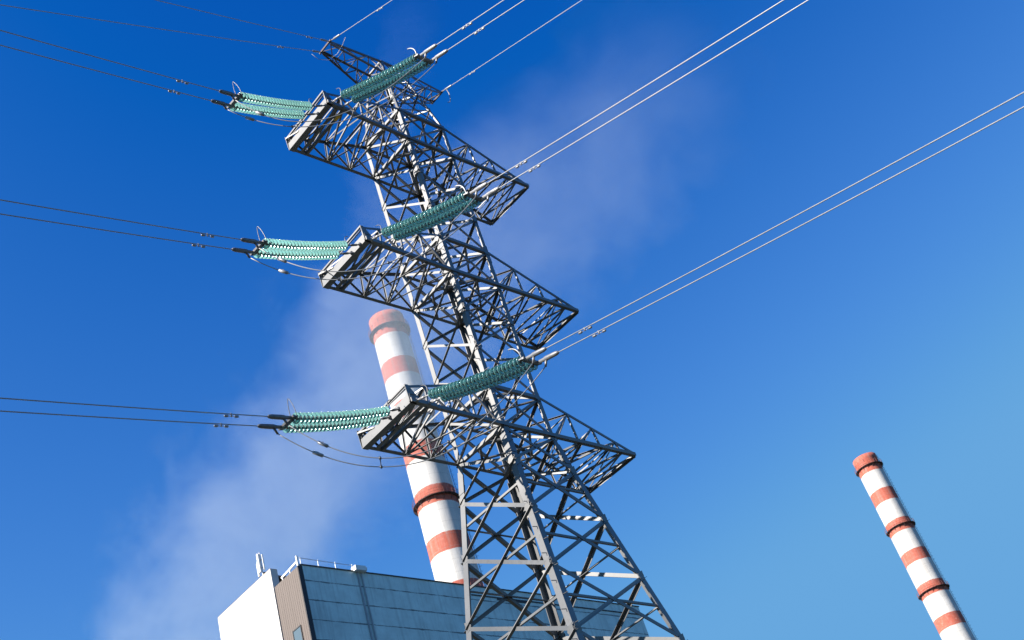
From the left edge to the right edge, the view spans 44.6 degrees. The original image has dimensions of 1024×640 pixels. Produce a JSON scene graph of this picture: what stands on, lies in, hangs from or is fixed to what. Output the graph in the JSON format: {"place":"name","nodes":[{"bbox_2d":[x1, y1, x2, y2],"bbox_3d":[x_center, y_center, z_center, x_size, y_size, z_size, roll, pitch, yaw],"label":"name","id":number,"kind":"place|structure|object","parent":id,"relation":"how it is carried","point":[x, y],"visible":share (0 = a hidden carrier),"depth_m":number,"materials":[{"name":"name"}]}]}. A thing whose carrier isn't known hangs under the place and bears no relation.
{"place":"outdoors","nodes":[
{"label":"outdoors","id":0,"kind":"place"},
{"bbox_2d":[218,555,648,639],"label":"power plant building","id":1,"kind":"structure","parent":0,"point":[300,601],"depth_m":67.22,"materials":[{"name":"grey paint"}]},
{"bbox_2d":[256,552,265,576],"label":"antenna mast","id":2,"kind":"object","parent":1,"relation":"on","point":[259,567],"visible":0.97,"depth_m":66.06,"materials":[{"name":"grey metal"}]},
{"bbox_2d":[292,625,303,639],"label":"window","id":3,"kind":"structure","parent":1,"relation":"in","point":[297,633],"depth_m":61.79,"materials":[{"name":"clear glass"}]},
{"bbox_2d":[0,0,1023,639],"label":"sky","id":4,"kind":"structure","parent":0,"point":[889,323],"materials":[{"name":"blue"}]},
{"label":"ground","id":5,"kind":"structure","parent":0,"visible":0},
{"bbox_2d":[368,307,487,586],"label":"chimney","id":6,"kind":"object","parent":5,"relation":"on","point":[436,510],"visible":0.57,"depth_m":225.21,"materials":[{"name":"paint"}]},
{"bbox_2d":[285,39,687,639],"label":"transmission tower","id":7,"kind":"structure","parent":5,"relation":"on","point":[524,508],"depth_m":36.15,"materials":[{"name":"galvanised steel"},{"name":"grey painted steel"}]},
{"bbox_2d":[0,4,320,52],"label":"earth wire","id":8,"kind":"object","parent":7,"relation":"attached to","point":[316,51],"visible":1,"depth_m":34.48,"materials":[{"name":"metal"}]},
{"bbox_2d":[156,0,328,41],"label":"earth wire","id":9,"kind":"object","parent":7,"relation":"attached to","point":[325,40],"visible":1,"depth_m":38.31,"materials":[{"name":"metal"}]},
{"bbox_2d":[211,82,326,118],"bbox_3d":[-6.854,-6.195,35.776,0.652,3.035,5.002,-34,-38,19],"label":"insulator set","id":10,"kind":"object","parent":7,"relation":"attached to","point":[297,108],"visible":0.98,"depth_m":35.24,"materials":[{"name":"teal glass"}]},
{"bbox_2d":[0,45,211,100],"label":"conductor","id":11,"kind":"object","parent":10,"relation":"attached to","point":[174,91],"visible":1,"depth_m":29.80,"materials":[{"name":"metal"}]},
{"bbox_2d":[0,30,219,90],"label":"conductor","id":12,"kind":"object","parent":10,"relation":"attached to","point":[186,82],"visible":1,"depth_m":29.46,"materials":[{"name":"metal"}]},
{"bbox_2d":[232,226,361,259],"bbox_3d":[-5.525,-1.917,32.724,0.655,2.409,4.922,-36,-39,22],"label":"insulator set","id":13,"kind":"object","parent":7,"relation":"attached to","point":[302,250],"visible":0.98,"depth_m":32.28,"materials":[{"name":"teal glass"}]},
{"bbox_2d":[0,213,232,249],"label":"conductor","id":14,"kind":"object","parent":13,"relation":"attached to","point":[195,245],"visible":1,"depth_m":27.09,"materials":[{"name":"metal"}]},
{"bbox_2d":[0,199,241,239],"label":"conductor","id":15,"kind":"object","parent":13,"relation":"attached to","point":[207,235],"visible":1,"depth_m":26.84,"materials":[{"name":"metal"}]},
{"bbox_2d":[258,398,399,434],"bbox_3d":[-4.275,2.278,29.927,0.658,1.929,4.766,-39,-40,25],"label":"insulator set","id":16,"kind":"object","parent":7,"relation":"attached to","point":[303,422],"visible":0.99,"depth_m":29.51,"materials":[{"name":"teal glass"}]},
{"bbox_2d":[0,410,257,427],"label":"conductor","id":17,"kind":"object","parent":16,"relation":"attached to","point":[225,425],"visible":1,"depth_m":24.67,"materials":[{"name":"metal"}]},
{"bbox_2d":[0,397,267,417],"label":"conductor","id":18,"kind":"object","parent":16,"relation":"attached to","point":[235,416],"visible":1,"depth_m":24.40,"materials":[{"name":"metal"}]},
{"bbox_2d":[288,363,532,468],"bbox_3d":[-2.053,2.412,28.095,5.709,1.678,0.694,-15,-36,-6],"label":"jumper cable","id":19,"kind":"object","parent":16,"relation":"hanging from","point":[327,446],"visible":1,"depth_m":27.62,"materials":[{"name":"metal"}]},
{"bbox_2d":[278,367,544,466],"bbox_3d":[-2.067,2.434,28.255,6.276,1.520,0.413,-15,-36,-6],"label":"jumper cable","id":20,"kind":"object","parent":16,"relation":"hanging from","point":[317,453],"visible":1,"depth_m":28.03,"materials":[{"name":"metal"}]},
{"bbox_2d":[331,0,391,40],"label":"earth wire","id":21,"kind":"object","parent":7,"relation":"attached to","point":[338,35],"visible":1,"depth_m":41.22,"materials":[{"name":"metal"}]},
{"bbox_2d":[331,44,447,106],"bbox_3d":[-3.688,-7.155,36.639,0.672,2.757,4.720,15,-48,-39],"label":"insulator set","id":22,"kind":"object","parent":7,"relation":"attached to","point":[380,82],"visible":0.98,"depth_m":36.36,"materials":[{"name":"teal glass"}]},
{"bbox_2d":[235,58,424,127],"bbox_3d":[-4.744,-6.024,33.816,5.371,1.892,0.354,-11,-36,-12],"label":"jumper cable","id":23,"kind":"object","parent":22,"relation":"hanging from","point":[263,114],"visible":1,"depth_m":33.22,"materials":[{"name":"metal"}]},
{"bbox_2d":[226,63,435,126],"bbox_3d":[-4.734,-5.979,33.965,5.938,1.791,0.084,-11,-36,-11],"label":"jumper cable","id":24,"kind":"object","parent":22,"relation":"hanging from","point":[249,118],"visible":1,"depth_m":33.44,"materials":[{"name":"metal"}]},
{"bbox_2d":[436,0,503,44],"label":"conductor","id":25,"kind":"object","parent":22,"relation":"attached to","point":[466,25],"visible":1,"depth_m":33.35,"materials":[{"name":"metal"}]},
{"bbox_2d":[448,0,524,49],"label":"conductor","id":26,"kind":"object","parent":22,"relation":"attached to","point":[478,30],"visible":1,"depth_m":33.57,"materials":[{"name":"metal"}]},
{"bbox_2d":[370,182,499,244],"bbox_3d":[-2.163,-2.851,33.389,0.672,2.387,4.706,15,-48,-38],"label":"insulator set","id":27,"kind":"object","parent":7,"relation":"attached to","point":[449,209],"visible":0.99,"depth_m":33.08,"materials":[{"name":"teal glass"}]},
{"bbox_2d":[259,197,475,280],"bbox_3d":[-3.331,-1.840,30.554,5.576,1.915,0.644,-13,-36,-9],"label":"jumper cable","id":28,"kind":"object","parent":27,"relation":"hanging from","point":[285,261],"visible":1,"depth_m":30.08,"materials":[{"name":"metal"}]},
{"bbox_2d":[250,201,487,279],"bbox_3d":[-3.350,-1.752,30.893,6.143,1.648,0.093,-13,-36,-9],"label":"jumper cable","id":29,"kind":"object","parent":27,"relation":"hanging from","point":[283,271],"visible":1,"depth_m":30.48,"materials":[{"name":"metal"}]},
{"bbox_2d":[487,0,783,183],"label":"conductor","id":30,"kind":"object","parent":27,"relation":"attached to","point":[521,163],"visible":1,"depth_m":27.64,"materials":[{"name":"metal"}]},
{"bbox_2d":[499,0,808,187],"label":"conductor","id":31,"kind":"object","parent":27,"relation":"attached to","point":[537,165],"visible":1,"depth_m":27.66,"materials":[{"name":"metal"}]},
{"bbox_2d":[416,347,558,404],"bbox_3d":[-0.712,1.329,30.191,0.676,2.146,4.707,14,-47,-38],"label":"insulator set","id":32,"kind":"object","parent":7,"relation":"attached to","point":[511,369],"visible":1,"depth_m":29.82,"materials":[{"name":"teal glass"}]},
{"bbox_2d":[546,92,1023,348],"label":"conductor","id":33,"kind":"object","parent":32,"relation":"attached to","point":[588,326],"visible":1,"depth_m":23.31,"materials":[{"name":"metal"}]},
{"bbox_2d":[558,106,1023,351],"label":"conductor","id":34,"kind":"object","parent":32,"relation":"attached to","point":[603,330],"visible":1,"depth_m":23.69,"materials":[{"name":"metal"}]},
{"bbox_2d":[443,0,581,90],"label":"earth wire","id":35,"kind":"object","parent":7,"relation":"attached to","point":[506,49],"visible":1,"depth_m":43.27,"materials":[{"name":"metal"}]},
{"bbox_2d":[853,451,975,639],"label":"chimney","id":36,"kind":"object","parent":5,"relation":"on","point":[935,596],"visible":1,"depth_m":341.74,"materials":[{"name":"concrete"}]}
]}

